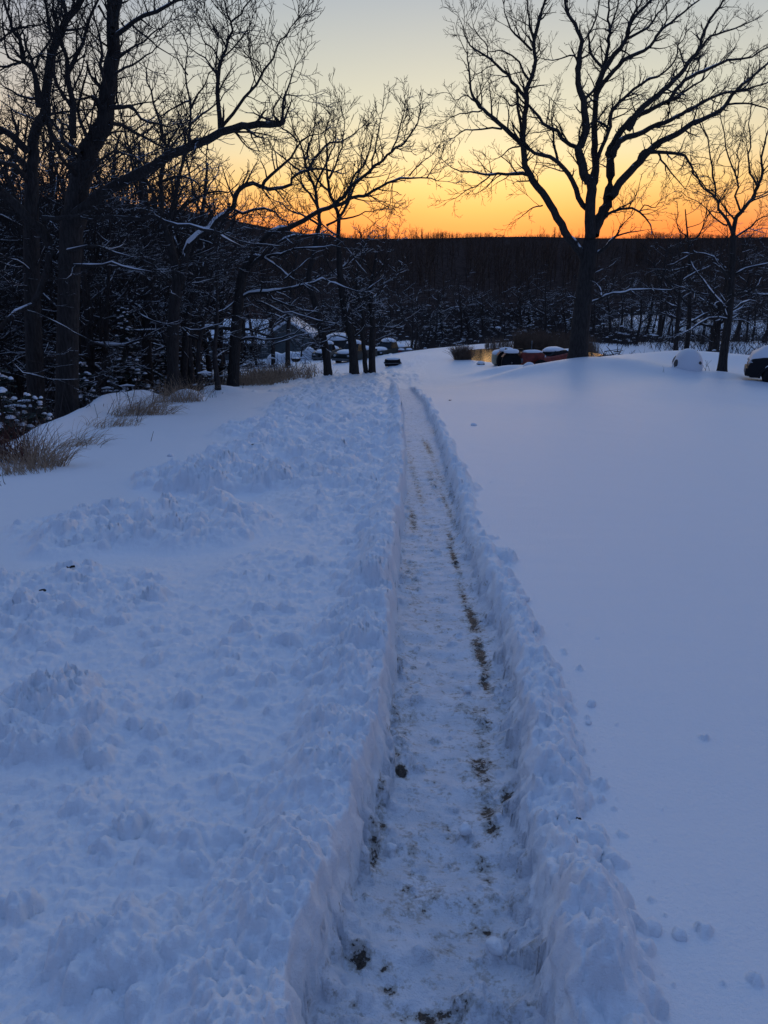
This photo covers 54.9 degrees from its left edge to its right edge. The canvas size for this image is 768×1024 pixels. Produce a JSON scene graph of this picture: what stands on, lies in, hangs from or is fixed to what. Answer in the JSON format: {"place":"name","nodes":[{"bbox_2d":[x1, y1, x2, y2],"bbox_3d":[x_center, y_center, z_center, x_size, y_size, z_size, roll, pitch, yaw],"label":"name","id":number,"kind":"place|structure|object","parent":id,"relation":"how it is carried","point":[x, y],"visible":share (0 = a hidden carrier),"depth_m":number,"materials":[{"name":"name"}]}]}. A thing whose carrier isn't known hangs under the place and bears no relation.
{"place":"outdoors","nodes":[
{"label":"outdoors","id":0,"kind":"place"},
{"bbox_2d":[0,315,767,1023],"bbox_3d":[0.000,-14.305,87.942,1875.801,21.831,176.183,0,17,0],"label":"ground","id":1,"kind":"structure","parent":0,"point":[198,659],"depth_m":3.55,"materials":[{"name":"snow"}]},
{"bbox_2d":[0,369,34,443],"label":"spruce tree","id":2,"kind":"object","parent":1,"relation":"on","point":[3,390],"visible":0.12,"depth_m":15.00,"materials":[{"name":"green plant"}]},
{"bbox_2d":[0,281,56,407],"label":"bare tree","id":3,"kind":"object","parent":1,"relation":"on","point":[22,324],"visible":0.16,"depth_m":36.61,"materials":[{"name":"brown plant"}]},
{"bbox_2d":[0,405,60,464],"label":"bush","id":4,"kind":"object","parent":1,"relation":"on","point":[3,439],"visible":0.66,"depth_m":11.10,"materials":[{"name":"plant"}]},
{"bbox_2d":[0,440,62,475],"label":"grass clump","id":5,"kind":"object","parent":1,"relation":"on","point":[8,469],"visible":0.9,"depth_m":9.89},
{"bbox_2d":[10,390,54,436],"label":"spruce tree","id":6,"kind":"object","parent":1,"relation":"on","point":[35,401],"visible":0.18,"depth_m":15.55,"materials":[{"name":"green plant"}]},
{"bbox_2d":[0,117,95,412],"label":"bare tree","id":7,"kind":"object","parent":1,"relation":"on","point":[45,327],"visible":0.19,"depth_m":39.97,"materials":[{"name":"brown plant"}]},
{"bbox_2d":[1,418,97,469],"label":"grass clump","id":8,"kind":"object","parent":1,"relation":"on","point":[55,457],"visible":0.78,"depth_m":10.35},
{"bbox_2d":[0,112,100,374],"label":"bare tree","id":9,"kind":"object","parent":1,"relation":"on","point":[14,371],"visible":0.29,"depth_m":31.80,"materials":[{"name":"brown plant"}]},
{"bbox_2d":[0,0,103,414],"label":"oak tree","id":10,"kind":"object","parent":1,"relation":"on","point":[32,257],"visible":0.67,"depth_m":23.68,"materials":[{"name":"brown plant"}]},
{"bbox_2d":[0,188,121,410],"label":"bare tree","id":11,"kind":"object","parent":1,"relation":"on","point":[18,384],"visible":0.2,"depth_m":35.10,"materials":[{"name":"brown plant"}]},
{"bbox_2d":[0,42,129,409],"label":"bare tree","id":12,"kind":"object","parent":1,"relation":"on","point":[18,122],"visible":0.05,"depth_m":50.38,"materials":[{"name":"brown plant"}]},
{"bbox_2d":[0,172,133,419],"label":"bare tree","id":13,"kind":"object","parent":1,"relation":"on","point":[43,336],"visible":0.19,"depth_m":31.05,"materials":[{"name":"brown plant"}]},
{"bbox_2d":[0,172,135,320],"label":"bare tree","id":14,"kind":"object","parent":1,"relation":"on","point":[20,251],"visible":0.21,"depth_m":30.73,"materials":[{"name":"brown plant"}]},
{"bbox_2d":[0,101,135,411],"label":"bare tree","id":15,"kind":"object","parent":1,"relation":"on","point":[41,219],"visible":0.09,"depth_m":41.14,"materials":[{"name":"brown plant"}]},
{"bbox_2d":[0,124,147,375],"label":"bare tree","id":16,"kind":"object","parent":1,"relation":"on","point":[54,368],"visible":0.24,"depth_m":30.88,"materials":[{"name":"brown plant"}]},
{"bbox_2d":[0,154,152,353],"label":"bare tree","id":17,"kind":"object","parent":1,"relation":"on","point":[84,249],"visible":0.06,"depth_m":41.56,"materials":[{"name":"brown plant"}]},
{"bbox_2d":[0,149,156,418],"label":"bare tree","id":18,"kind":"object","parent":1,"relation":"on","point":[58,242],"visible":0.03,"depth_m":40.04,"materials":[{"name":"brown plant"}]},
{"bbox_2d":[0,137,161,401],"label":"bare tree","id":19,"kind":"object","parent":1,"relation":"on","point":[92,383],"visible":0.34,"depth_m":28.20,"materials":[{"name":"brown plant"}]},
{"bbox_2d":[0,102,166,404],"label":"bare tree","id":20,"kind":"object","parent":1,"relation":"on","point":[89,357],"visible":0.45,"depth_m":28.66,"materials":[{"name":"brown plant"}]},
{"bbox_2d":[2,161,168,389],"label":"bare tree","id":21,"kind":"object","parent":1,"relation":"on","point":[129,321],"visible":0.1,"depth_m":36.67,"materials":[{"name":"brown plant"}]},
{"bbox_2d":[5,159,168,394],"bbox_3d":[-11.661,-8.262,29.623,7.941,12.136,5.185,9,19,26],"label":"bare tree","id":22,"kind":"object","parent":1,"relation":"on","point":[105,318],"visible":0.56,"depth_m":29.05,"materials":[{"name":"brown plant"}]},
{"bbox_2d":[55,421,122,448],"bbox_3d":[-5.206,-1.340,12.888,1.348,0.575,0.927,-6,18,-20],"label":"grass clump","id":23,"kind":"object","parent":1,"relation":"on","point":[87,442],"visible":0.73,"depth_m":12.96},
{"bbox_2d":[79,359,101,407],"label":"spruce tree","id":24,"kind":"object","parent":1,"relation":"on","point":[81,380],"visible":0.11,"depth_m":26.71,"materials":[{"name":"green plant"}]},
{"bbox_2d":[15,137,168,375],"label":"bare tree","id":25,"kind":"object","parent":1,"relation":"on","point":[104,240],"visible":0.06,"depth_m":45.24,"materials":[{"name":"brown plant"}]},
{"bbox_2d":[15,174,170,390],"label":"bare tree","id":26,"kind":"object","parent":1,"relation":"on","point":[113,279],"visible":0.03,"depth_m":43.19,"materials":[{"name":"brown plant"}]},
{"bbox_2d":[0,46,208,384],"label":"bare tree","id":27,"kind":"object","parent":1,"relation":"on","point":[83,339],"visible":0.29,"depth_m":30.68,"materials":[{"name":"brown plant"}]},
{"bbox_2d":[10,141,214,386],"bbox_3d":[-12.651,-10.730,37.299,8.371,14.765,8.925,1,17,2],"label":"bare tree","id":28,"kind":"object","parent":1,"relation":"on","point":[126,280],"visible":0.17,"depth_m":36.14,"materials":[{"name":"brown plant"}]},
{"bbox_2d":[82,408,144,428],"bbox_3d":[-5.902,-2.029,16.362,1.330,0.495,1.357,-14,22,-38],"label":"grass clump","id":29,"kind":"object","parent":1,"relation":"on","point":[117,422],"visible":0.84,"depth_m":16.43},
{"bbox_2d":[0,106,230,393],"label":"bare tree","id":30,"kind":"object","parent":1,"relation":"on","point":[100,360],"visible":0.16,"depth_m":34.83,"materials":[{"name":"brown plant"}]},
{"bbox_2d":[57,94,174,327],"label":"bare tree","id":31,"kind":"object","parent":1,"relation":"on","point":[124,196],"visible":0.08,"depth_m":48.17,"materials":[{"name":"brown plant"}]},
{"bbox_2d":[0,49,243,390],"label":"bare tree","id":32,"kind":"object","parent":1,"relation":"on","point":[147,358],"visible":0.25,"depth_m":32.12,"materials":[{"name":"brown plant"}]},
{"bbox_2d":[107,307,156,392],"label":"spruce tree","id":33,"kind":"object","parent":1,"relation":"on","point":[121,379],"visible":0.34,"depth_m":29.39,"materials":[{"name":"green plant"}]},
{"bbox_2d":[107,383,190,416],"bbox_3d":[-6.172,-2.925,19.428,2.099,0.939,1.771,-7,18,-21],"label":"grass clump","id":34,"kind":"object","parent":1,"relation":"on","point":[150,411],"visible":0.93,"depth_m":19.37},
{"bbox_2d":[77,95,234,373],"bbox_3d":[-16.482,-18.483,53.803,12.188,21.498,12.995,-9,19,-26],"label":"bare tree","id":35,"kind":"object","parent":1,"relation":"on","point":[120,138],"visible":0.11,"depth_m":51.97,"materials":[{"name":"brown plant"}]},
{"bbox_2d":[111,198,205,388],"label":"bare tree","id":36,"kind":"object","parent":1,"relation":"on","point":[162,336],"visible":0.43,"depth_m":31.07,"materials":[{"name":"brown plant"}]},
{"bbox_2d":[153,345,180,393],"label":"spruce tree","id":37,"kind":"object","parent":1,"relation":"on","point":[164,376],"visible":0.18,"depth_m":33.42,"materials":[{"name":"green plant"}]},
{"bbox_2d":[103,183,232,376],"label":"bare tree","id":38,"kind":"object","parent":1,"relation":"on","point":[157,374],"visible":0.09,"depth_m":45.60,"materials":[{"name":"brown plant"}]},
{"bbox_2d":[92,115,248,371],"bbox_3d":[-13.219,-13.618,44.635,10.006,18.664,14.549,-11,20,-31],"label":"bare tree","id":39,"kind":"object","parent":1,"relation":"on","point":[179,240],"visible":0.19,"depth_m":42.61,"materials":[{"name":"brown plant"}]},
{"bbox_2d":[0,0,343,418],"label":"oak tree","id":40,"kind":"object","parent":1,"relation":"on","point":[80,204],"visible":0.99,"depth_m":19.71,"materials":[{"name":"brown plant"}]},
{"bbox_2d":[42,74,304,375],"bbox_3d":[-10.320,-12.700,38.798,14.233,18.259,9.789,-10,20,-29],"label":"bare tree","id":41,"kind":"object","parent":1,"relation":"on","point":[194,342],"visible":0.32,"depth_m":39.60,"materials":[{"name":"brown plant"}]},
{"bbox_2d":[131,373,218,402],"bbox_3d":[-6.819,-4.137,24.553,2.880,1.114,2.294,9,19,28],"label":"grass clump","id":42,"kind":"object","parent":1,"relation":"on","point":[193,396],"visible":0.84,"depth_m":24.33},
{"bbox_2d":[93,117,259,390],"bbox_3d":[-9.401,-11.136,33.852,5.523,12.927,8.459,13,22,37],"label":"bare tree","id":43,"kind":"object","parent":1,"relation":"on","point":[190,365],"visible":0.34,"depth_m":34.41,"materials":[{"name":"brown plant"}]},
{"bbox_2d":[128,189,269,383],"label":"bare tree","id":44,"kind":"object","parent":1,"relation":"on","point":[209,309],"visible":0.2,"depth_m":43.97,"materials":[{"name":"brown plant"}]},
{"bbox_2d":[164,251,238,389],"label":"bare tree","id":45,"kind":"object","parent":1,"relation":"on","point":[198,362],"visible":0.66,"depth_m":29.71,"materials":[{"name":"brown plant"}]},
{"bbox_2d":[166,248,240,389],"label":"bare tree","id":46,"kind":"object","parent":1,"relation":"on","point":[215,363],"visible":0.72,"depth_m":29.57,"materials":[{"name":"brown plant"}]},
{"bbox_2d":[129,179,277,376],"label":"bare tree","id":47,"kind":"object","parent":1,"relation":"on","point":[208,360],"visible":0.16,"depth_m":45.41,"materials":[{"name":"brown plant"}]},
{"bbox_2d":[141,203,274,379],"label":"bare tree","id":48,"kind":"object","parent":1,"relation":"on","point":[221,368],"visible":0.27,"depth_m":46.89,"materials":[{"name":"brown plant"}]},
{"bbox_2d":[144,178,282,388],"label":"bare tree","id":49,"kind":"object","parent":1,"relation":"on","point":[184,358],"visible":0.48,"depth_m":33.65,"materials":[{"name":"brown plant"}]},
{"bbox_2d":[114,17,388,396],"bbox_3d":[-5.185,-10.417,26.004,9.519,13.545,5.561,7,19,23],"label":"bare tree","id":50,"kind":"object","parent":1,"relation":"on","point":[178,280],"visible":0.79,"depth_m":26.45,"materials":[{"name":"brown wood"}]},
{"bbox_2d":[210,362,296,385],"bbox_3d":[-7.204,-6.629,38.431,5.788,2.571,4.482,0,17,0],"label":"grass clump","id":51,"kind":"object","parent":1,"relation":"on","point":[254,381],"visible":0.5,"depth_m":37.92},
{"bbox_2d":[219,179,288,360],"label":"bare tree","id":52,"kind":"object","parent":1,"relation":"on","point":[243,322],"visible":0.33,"depth_m":65.61,"materials":[{"name":"brown plant"}]},
{"bbox_2d":[221,222,296,361],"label":"bare tree","id":53,"kind":"object","parent":1,"relation":"on","point":[248,314],"visible":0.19,"depth_m":67.63,"materials":[{"name":"brown plant"}]},
{"bbox_2d":[224,202,312,364],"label":"bare tree","id":54,"kind":"object","parent":1,"relation":"on","point":[273,361],"visible":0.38,"depth_m":63.21,"materials":[{"name":"brown plant"}]},
{"bbox_2d":[224,358,320,382],"bbox_3d":[-6.280,-7.427,40.954,5.689,2.374,4.629,0,17,0],"label":"grass clump","id":55,"kind":"object","parent":1,"relation":"on","point":[298,374],"visible":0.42,"depth_m":40.72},
{"bbox_2d":[207,316,347,359],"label":"grey house","id":56,"kind":"structure","parent":1,"relation":"on","point":[339,342],"depth_m":80.10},
{"bbox_2d":[228,182,343,367],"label":"bare tree","id":57,"kind":"object","parent":1,"relation":"on","point":[287,350],"visible":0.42,"depth_m":61.10,"materials":[{"name":"brown plant"}]},
{"bbox_2d":[266,347,314,362],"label":"garden wall","id":58,"kind":"structure","parent":1,"relation":"on","point":[280,355],"depth_m":72.45,"materials":[{"name":"stone"}]},
{"bbox_2d":[246,75,367,375],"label":"bare tree","id":59,"kind":"object","parent":1,"relation":"on","point":[327,368],"visible":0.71,"depth_m":39.24,"materials":[{"name":"brown wood"}]},
{"bbox_2d":[279,263,349,335],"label":"bare tree","id":60,"kind":"object","parent":1,"relation":"on","point":[322,307],"visible":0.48,"depth_m":84.66,"materials":[{"name":"brown plant"}]},
{"bbox_2d":[179,75,464,386],"bbox_3d":[-3.232,-12.142,33.668,13.420,13.792,4.356,0,17,0],"label":"bare tree","id":61,"kind":"object","parent":1,"relation":"on","point":[234,361],"visible":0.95,"depth_m":33.99,"materials":[{"name":"plant"}]},
{"bbox_2d":[312,340,341,359],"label":"pickup truck","id":62,"kind":"object","parent":1,"relation":"on","point":[333,348],"visible":0.32,"depth_m":71.62,"materials":[{"name":"grey paint"}]},
{"bbox_2d":[277,67,394,373],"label":"bare tree","id":63,"kind":"object","parent":1,"relation":"on","point":[350,336],"visible":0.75,"depth_m":40.01,"materials":[{"name":"plant"}]},
{"bbox_2d":[332,340,376,362],"bbox_3d":[-2.541,-14.113,64.992,1.850,2.050,5.269,8,19,25],"label":"pickup truck","id":64,"kind":"object","parent":1,"relation":"on","point":[340,356],"visible":0.4,"depth_m":63.41,"materials":[{"name":"grey paint"}]},
{"bbox_2d":[315,216,423,372],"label":"bare tree","id":65,"kind":"object","parent":1,"relation":"on","point":[370,367],"visible":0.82,"depth_m":41.59,"materials":[{"name":"plant"}]},
{"bbox_2d":[0,299,767,447],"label":"undergrowth","id":66,"kind":"object","parent":1,"relation":"on","point":[467,337],"visible":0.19,"depth_m":81.71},
{"bbox_2d":[0,303,762,429],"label":"snow","id":67,"kind":"structure","parent":66,"relation":"on","point":[107,387],"depth_m":71.94,"materials":[{"name":"snow"}]},
{"bbox_2d":[355,264,414,344],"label":"bare tree","id":68,"kind":"object","parent":1,"relation":"on","point":[388,296],"visible":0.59,"depth_m":82.89,"materials":[{"name":"brown plant"}]},
{"bbox_2d":[375,338,410,355],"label":"pickup truck","id":69,"kind":"object","parent":1,"relation":"on","point":[385,346],"visible":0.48,"depth_m":69.84,"materials":[{"name":"white paint"}]},
{"bbox_2d":[396,288,436,348],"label":"bare tree","id":70,"kind":"object","parent":1,"relation":"on","point":[412,324],"visible":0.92,"depth_m":81.62,"materials":[{"name":"brown plant"}]},
{"bbox_2d":[418,301,463,344],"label":"bare tree","id":71,"kind":"object","parent":1,"relation":"on","point":[428,336],"visible":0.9,"depth_m":80.76,"materials":[{"name":"brown plant"}]},
{"bbox_2d":[442,342,477,359],"bbox_3d":[5.438,-11.384,52.510,2.657,1.461,2.285,0,17,0],"label":"reed clump","id":72,"kind":"object","parent":1,"relation":"on","point":[463,353],"visible":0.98,"depth_m":52.25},
{"bbox_2d":[428,265,497,340],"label":"bare tree","id":73,"kind":"object","parent":1,"relation":"on","point":[461,315],"visible":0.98,"depth_m":78.45,"materials":[{"name":"brown plant"}]},
{"bbox_2d":[441,273,499,332],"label":"bare tree","id":74,"kind":"object","parent":1,"relation":"on","point":[473,295],"visible":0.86,"depth_m":90.93,"materials":[{"name":"brown plant"}]},
{"bbox_2d":[501,278,536,329],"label":"bare tree","id":75,"kind":"object","parent":1,"relation":"on","point":[520,312],"visible":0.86,"depth_m":86.25,"materials":[{"name":"brown plant"}]},
{"bbox_2d":[496,341,545,365],"bbox_3d":[8.736,-9.867,46.810,2.950,1.890,1.788,-2,17,-6],"label":"tractor","id":76,"kind":"object","parent":1,"relation":"on","point":[507,356],"visible":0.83,"depth_m":46.55,"materials":[{"name":"red paint"}]},
{"bbox_2d":[513,259,568,317],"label":"bare tree","id":77,"kind":"object","parent":1,"relation":"on","point":[537,290],"visible":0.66,"depth_m":112.13,"materials":[{"name":"brown plant"}]},
{"bbox_2d":[483,327,601,353],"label":"reeds","id":78,"kind":"object","parent":1,"relation":"on","point":[524,339],"visible":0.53,"depth_m":64.18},
{"bbox_2d":[514,260,570,330],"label":"bare tree","id":79,"kind":"object","parent":1,"relation":"on","point":[546,311],"visible":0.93,"depth_m":75.23,"materials":[{"name":"brown plant"}]},
{"bbox_2d":[521,346,568,364],"bbox_3d":[11.069,-10.148,48.793,4.416,1.510,1.740,-10,20,-29],"label":"abandoned car","id":80,"kind":"object","parent":1,"relation":"on","point":[553,353],"visible":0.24,"depth_m":48.12,"materials":[{"name":"red paint"}]},
{"bbox_2d":[414,0,767,358],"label":"oak tree","id":81,"kind":"object","parent":1,"relation":"on","point":[587,251],"visible":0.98,"depth_m":34.13,"materials":[{"name":"brown plant"}]},
{"bbox_2d":[559,269,624,334],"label":"bare tree","id":82,"kind":"object","parent":1,"relation":"on","point":[594,312],"visible":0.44,"depth_m":74.99,"materials":[{"name":"brown plant"}]},
{"bbox_2d":[593,268,636,332],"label":"bare tree","id":83,"kind":"object","parent":1,"relation":"on","point":[609,317],"visible":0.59,"depth_m":79.80,"materials":[{"name":"brown plant"}]},
{"bbox_2d":[615,266,650,327],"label":"bare tree","id":84,"kind":"object","parent":1,"relation":"on","point":[633,283],"visible":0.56,"depth_m":99.73,"materials":[{"name":"brown plant"}]},
{"bbox_2d":[607,259,664,328],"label":"bare tree","id":85,"kind":"object","parent":1,"relation":"on","point":[622,314],"visible":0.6,"depth_m":95.48,"materials":[{"name":"brown plant"}]},
{"bbox_2d":[615,270,672,339],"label":"bare tree","id":86,"kind":"object","parent":1,"relation":"on","point":[641,311],"visible":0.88,"depth_m":76.44,"materials":[{"name":"brown plant"}]},
{"bbox_2d":[644,916,661,937],"bbox_3d":[0.735,1.136,2.025,0.052,0.039,0.064,14,26,14],"label":"snow clod","id":87,"kind":"object","parent":1,"relation":"on","point":[654,925],"visible":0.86,"depth_m":2.01,"materials":[{"name":"white"}]},
{"bbox_2d":[636,264,673,338],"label":"bare tree","id":88,"kind":"object","parent":1,"relation":"on","point":[652,304],"visible":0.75,"depth_m":83.14,"materials":[{"name":"brown plant"}]},
{"bbox_2d":[672,925,686,941],"bbox_3d":[0.800,1.143,2.002,0.038,0.029,0.047,-19,33,4],"label":"snow clod","id":89,"kind":"object","parent":1,"relation":"on","point":[679,933],"visible":1,"depth_m":1.99,"materials":[{"name":"white"}]},
{"bbox_2d":[636,217,724,341],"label":"bare tree","id":90,"kind":"object","parent":1,"relation":"on","point":[659,327],"visible":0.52,"depth_m":82.16,"materials":[{"name":"brown plant"}]},
{"bbox_2d":[651,248,715,350],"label":"bare tree","id":91,"kind":"object","parent":1,"relation":"on","point":[678,326],"visible":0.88,"depth_m":55.72,"materials":[{"name":"brown plant"}]},
{"bbox_2d":[672,348,702,370],"bbox_3d":[14.567,-7.202,35.471,1.435,1.271,1.328,0,17,0],"label":"boulder","id":92,"kind":"object","parent":1,"relation":"on","point":[689,359],"visible":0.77,"depth_m":34.96,"materials":[{"name":"stone"}]},
{"bbox_2d":[630,153,755,348],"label":"bare tree","id":93,"kind":"object","parent":1,"relation":"on","point":[689,315],"visible":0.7,"depth_m":57.63,"materials":[{"name":"brown plant"}]},
{"bbox_2d":[631,196,765,351],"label":"bare tree","id":94,"kind":"object","parent":1,"relation":"on","point":[723,293],"visible":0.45,"depth_m":65.72,"materials":[{"name":"brown plant"}]},
{"bbox_2d":[653,66,767,371],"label":"bare tree","id":95,"kind":"object","parent":1,"relation":"on","point":[728,308],"visible":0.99,"depth_m":33.61,"materials":[{"name":"brown wood"}]},
{"bbox_2d":[703,287,753,351],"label":"bare tree","id":96,"kind":"object","parent":1,"relation":"on","point":[716,330],"visible":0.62,"depth_m":57.96,"materials":[{"name":"brown plant"}]},
{"bbox_2d":[725,179,767,322],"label":"bare tree","id":97,"kind":"object","parent":1,"relation":"on","point":[762,295],"visible":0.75,"depth_m":60.67,"materials":[{"name":"brown plant"}]},
{"bbox_2d":[735,241,767,340],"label":"bare tree","id":98,"kind":"object","parent":1,"relation":"on","point":[742,299],"visible":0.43,"depth_m":84.81,"materials":[{"name":"brown plant"}]},
{"bbox_2d":[744,345,767,381],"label":"parked car","id":99,"kind":"object","parent":1,"relation":"on","point":[756,366],"visible":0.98,"depth_m":32.49,"materials":[{"name":"black paint"}]},
{"bbox_2d":[0,0,767,238],"label":"sky","id":100,"kind":"structure","parent":0,"point":[369,44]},
{"bbox_2d":[13,200,767,353],"bbox_3d":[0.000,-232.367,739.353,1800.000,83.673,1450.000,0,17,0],"label":"hills","id":101,"kind":"structure","parent":0,"point":[461,272],"depth_m":176.59,"materials":[{"name":"bark"},{"name":"snow"}]},
{"bbox_2d":[16,202,767,308],"bbox_3d":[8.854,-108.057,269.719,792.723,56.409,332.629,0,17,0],"label":"woods","id":102,"kind":"object","parent":101,"relation":"on","point":[547,249],"visible":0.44,"depth_m":178.50,"materials":[{"name":"plant"}]},
{"bbox_2d":[387,273,426,321],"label":"bare tree","id":103,"kind":"object","parent":101,"relation":"on","point":[406,284],"visible":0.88,"depth_m":111.36,"materials":[{"name":"brown plant"}]},
{"bbox_2d":[301,387,555,1023],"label":"path","id":104,"kind":"structure","parent":0,"point":[432,903],"depth_m":2.65,"materials":[{"name":"snow"}]},
{"bbox_2d":[485,936,502,955],"bbox_3d":[0.313,1.233,2.099,0.049,0.040,0.060,11,5,-5],"label":"snow clod","id":105,"kind":"object","parent":104,"relation":"on","point":[494,945],"visible":1,"depth_m":2.09,"materials":[{"name":"white"}]},
{"bbox_2d":[471,348,602,361],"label":"pond water","id":106,"kind":"structure","parent":0,"point":[484,355],"depth_m":58.35,"materials":[{"name":"orange liquid"}]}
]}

